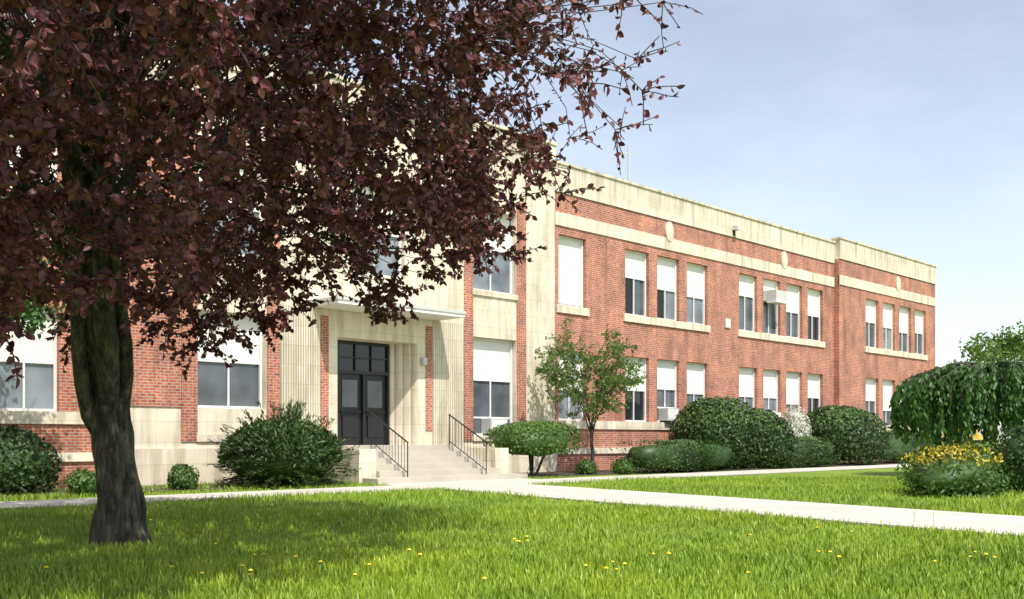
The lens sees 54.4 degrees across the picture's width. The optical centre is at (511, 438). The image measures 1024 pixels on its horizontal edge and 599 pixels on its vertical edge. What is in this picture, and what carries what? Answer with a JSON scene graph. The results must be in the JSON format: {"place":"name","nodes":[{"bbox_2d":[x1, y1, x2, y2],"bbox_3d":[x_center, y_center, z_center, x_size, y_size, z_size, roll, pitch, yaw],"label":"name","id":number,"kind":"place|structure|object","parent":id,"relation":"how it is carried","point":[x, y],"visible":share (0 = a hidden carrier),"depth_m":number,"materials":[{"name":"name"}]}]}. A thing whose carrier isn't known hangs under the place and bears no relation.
{"place":"outdoors","nodes":[
{"label":"outdoors","id":0,"kind":"place"},
{"bbox_2d":[0,184,69,339],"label":"wall tree","id":1,"kind":"object","parent":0,"point":[29,316],"depth_m":19.84,"materials":[{"name":"green plant"}]},
{"bbox_2d":[0,439,1023,598],"bbox_3d":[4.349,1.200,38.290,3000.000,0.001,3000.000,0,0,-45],"label":"lawn","id":2,"kind":"structure","parent":0,"point":[882,472],"depth_m":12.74,"materials":[{"name":"green plant"}]},
{"bbox_2d":[167,463,199,489],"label":"small bush","id":3,"kind":"object","parent":2,"relation":"on","point":[187,472],"depth_m":22.78,"materials":[{"name":"green plant"}]},
{"bbox_2d":[206,397,361,489],"bbox_3d":[-5.736,0.238,24.986,4.010,2.599,3.484,0,0,-45],"label":"bush","id":4,"kind":"object","parent":2,"relation":"on","point":[253,435],"depth_m":24.03,"materials":[{"name":"green plant"}]},
{"bbox_2d":[0,0,702,545],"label":"plum tree","id":5,"kind":"object","parent":2,"relation":"on","point":[222,58],"depth_m":8.58,"materials":[{"name":"purple plant"}]},
{"bbox_2d":[0,0,681,377],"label":"plum tree young leaves","id":6,"kind":"object","parent":5,"relation":"attached to","point":[190,248],"visible":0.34,"depth_m":8.04,"materials":[{"name":"purple plant"}]},
{"bbox_2d":[325,445,527,484],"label":"entrance steps","id":7,"kind":"structure","parent":2,"relation":"on","point":[434,463],"depth_m":28.06,"materials":[{"name":"concrete"}]},
{"bbox_2d":[371,412,408,476],"bbox_3d":[-3.359,0.146,27.259,0.048,1.775,1.662,0,0,-45],"label":"stair railing","id":8,"kind":"object","parent":7,"relation":"on","point":[401,437],"visible":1,"depth_m":26.97,"materials":[{"name":"black metal"}]},
{"bbox_2d":[448,414,486,473],"bbox_3d":[-1.308,0.146,29.310,0.048,1.775,1.662,0,0,-45],"label":"stair railing","id":9,"kind":"object","parent":7,"relation":"on","point":[464,439],"visible":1,"depth_m":29.40,"materials":[{"name":"black metal"}]},
{"bbox_2d":[0,460,907,498],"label":"planting beds","id":10,"kind":"object","parent":2,"relation":"on","point":[571,473],"visible":0.16,"depth_m":33.40,"materials":[{"name":"soil"}]},
{"bbox_2d":[0,424,61,494],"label":"bush","id":11,"kind":"object","parent":10,"relation":"on","point":[15,431],"depth_m":20.92,"materials":[{"name":"green plant"}]},
{"bbox_2d":[63,468,96,495],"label":"small bush","id":12,"kind":"object","parent":10,"relation":"on","point":[87,472],"depth_m":20.56,"materials":[{"name":"green plant"}]},
{"bbox_2d":[574,458,597,474],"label":"small bush","id":13,"kind":"object","parent":10,"relation":"on","point":[587,461],"depth_m":32.51,"materials":[{"name":"green plant"}]},
{"bbox_2d":[534,318,647,462],"bbox_3d":[2.630,-1.395,33.840,3.854,5.257,3.712,0,0,-4],"label":"young tree","id":14,"kind":"object","parent":10,"relation":"on","point":[608,377],"depth_m":33.39,"materials":[{"name":"green plant"}]},
{"bbox_2d":[608,439,747,472],"bbox_3d":[6.082,0.617,35.787,7.096,1.230,1.722,0,0,-45],"label":"low hedge","id":15,"kind":"object","parent":10,"relation":"on","point":[648,450],"depth_m":34.68,"materials":[{"name":"green plant"}]},
{"bbox_2d":[643,438,724,451],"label":"low hedge tips","id":16,"kind":"object","parent":15,"relation":"attached to","point":[684,441],"visible":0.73,"depth_m":35.17,"materials":[{"name":"green plant"}]},
{"bbox_2d":[0,18,936,488],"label":"school building","id":17,"kind":"structure","parent":2,"relation":"on","point":[610,224],"depth_m":35.49,"materials":[{"name":"red brick"}]},
{"bbox_2d":[0,129,922,444],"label":"building windows","id":18,"kind":"structure","parent":17,"relation":"attached to","point":[220,385],"depth_m":34.08,"materials":[{"name":"white glass"}]},
{"bbox_2d":[0,464,1023,537],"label":"sidewalk paths","id":19,"kind":"structure","parent":2,"relation":"on","point":[904,517],"depth_m":18.46,"materials":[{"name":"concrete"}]},
{"bbox_2d":[43,503,995,591],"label":"dandelions","id":20,"kind":"object","parent":2,"relation":"on","point":[484,578],"visible":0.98,"depth_m":8.74,"materials":[{"name":"yellow plant"}]},
{"bbox_2d":[482,420,581,475],"bbox_3d":[0.705,0.329,31.514,3.303,1.830,2.799,0,0,-45],"label":"trimmed yew bush","id":21,"kind":"object","parent":2,"relation":"on","point":[548,432],"depth_m":30.60,"materials":[{"name":"green plant"}]},
{"bbox_2d":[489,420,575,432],"bbox_3d":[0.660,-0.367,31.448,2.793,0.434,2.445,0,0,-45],"label":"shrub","id":22,"kind":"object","parent":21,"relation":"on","point":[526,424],"visible":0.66,"depth_m":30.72,"materials":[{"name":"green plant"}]},
{"bbox_2d":[610,457,634,473],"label":"small bush","id":23,"kind":"object","parent":2,"relation":"on","point":[622,468],"depth_m":33.33,"materials":[{"name":"green plant"}]},
{"bbox_2d":[668,395,760,468],"bbox_3d":[7.841,-0.212,38.827,3.310,2.965,3.597,0,0,-45],"label":"bush","id":24,"kind":"object","parent":2,"relation":"on","point":[751,441],"depth_m":37.83,"materials":[{"name":"green plant"}]},
{"bbox_2d":[671,396,758,426],"bbox_3d":[7.895,-1.033,38.801,3.143,1.267,3.385,0,0,-45],"label":"bush foliage","id":25,"kind":"object","parent":24,"relation":"on","point":[721,405],"visible":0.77,"depth_m":38.03,"materials":[{"name":"green plant"}]},
{"bbox_2d":[727,408,798,468],"bbox_3d":[9.809,0.016,40.009,3.271,2.491,3.100,0,0,-45],"label":"bush","id":26,"kind":"object","parent":2,"relation":"on","point":[789,440],"depth_m":39.04,"materials":[{"name":"green plant"}]},
{"bbox_2d":[747,407,792,432],"bbox_3d":[9.866,-0.711,40.155,2.705,1.143,2.894,0,0,-45],"label":"bush foliage","id":27,"kind":"object","parent":26,"relation":"on","point":[775,423],"visible":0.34,"depth_m":39.34,"materials":[{"name":"green plant"}]},
{"bbox_2d":[782,404,811,436],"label":"bush","id":28,"kind":"object","parent":2,"relation":"on","point":[808,427],"depth_m":44.19,"materials":[{"name":"white plant"}]},
{"bbox_2d":[783,435,842,467],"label":"low hedge","id":29,"kind":"object","parent":2,"relation":"on","point":[814,459],"depth_m":41.01,"materials":[{"name":"green plant"}]},
{"bbox_2d":[793,436,838,448],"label":"low hedge tips","id":30,"kind":"object","parent":29,"relation":"on","point":[804,437],"visible":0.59,"depth_m":41.08,"materials":[{"name":"green plant"}]},
{"bbox_2d":[806,405,892,465],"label":"round bush","id":31,"kind":"object","parent":2,"relation":"on","point":[875,451],"depth_m":44.09,"materials":[{"name":"green plant"}]},
{"bbox_2d":[804,404,884,427],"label":"bush foliage","id":32,"kind":"object","parent":31,"relation":"on","point":[835,409],"visible":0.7,"depth_m":44.59,"materials":[{"name":"green plant"}]},
{"bbox_2d":[892,440,1017,497],"bbox_3d":[9.079,0.648,20.824,3.349,1.220,2.605,0,0,-45],"label":"forsythia","id":33,"kind":"object","parent":2,"relation":"on","point":[912,479],"depth_m":20.21,"materials":[{"name":"green plant"}]},
{"bbox_2d":[899,441,1003,466],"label":"yellow flowers","id":34,"kind":"object","parent":33,"relation":"attached to","point":[938,456],"visible":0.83,"depth_m":20.66,"materials":[{"name":"yellow plant"}]},
{"bbox_2d":[889,359,1023,446],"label":"weeping tree","id":35,"kind":"object","parent":2,"relation":"on","point":[957,418],"depth_m":30.63,"materials":[{"name":"green plant"}]},
{"bbox_2d":[941,430,982,443],"bbox_3d":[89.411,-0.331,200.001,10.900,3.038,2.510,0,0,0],"label":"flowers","id":36,"kind":"object","parent":2,"relation":"on","point":[976,435],"visible":0.09,"depth_m":198.78,"materials":[{"name":"yellow plant"}]},
{"bbox_2d":[963,439,999,472],"bbox_3d":[11.229,0.619,23.724,1.447,1.219,1.162,0,0,-45],"label":"foliage","id":37,"kind":"object","parent":2,"relation":"on","point":[985,444],"depth_m":23.56,"materials":[{"name":"green plant"}]},
{"bbox_2d":[948,319,1023,423],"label":"tree","id":38,"kind":"object","parent":2,"relation":"on","point":[1004,348],"depth_m":59.63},
{"bbox_2d":[992,425,1023,491],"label":"island shrub","id":39,"kind":"object","parent":2,"relation":"on","point":[1016,429],"depth_m":22.06,"materials":[{"name":"green plant"}]},
{"bbox_2d":[25,0,1023,438],"label":"sky","id":40,"kind":"structure","parent":0,"point":[896,126],"materials":[{"name":"blue"}]},
{"bbox_2d":[872,431,947,462],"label":"low hedge","id":41,"kind":"object","parent":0,"point":[898,445],"depth_m":47.31,"materials":[{"name":"green plant"}]},
{"bbox_2d":[954,436,965,446],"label":"foliage","id":42,"kind":"object","parent":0,"point":[961,440],"depth_m":51.72,"materials":[{"name":"green plant"}]}
]}

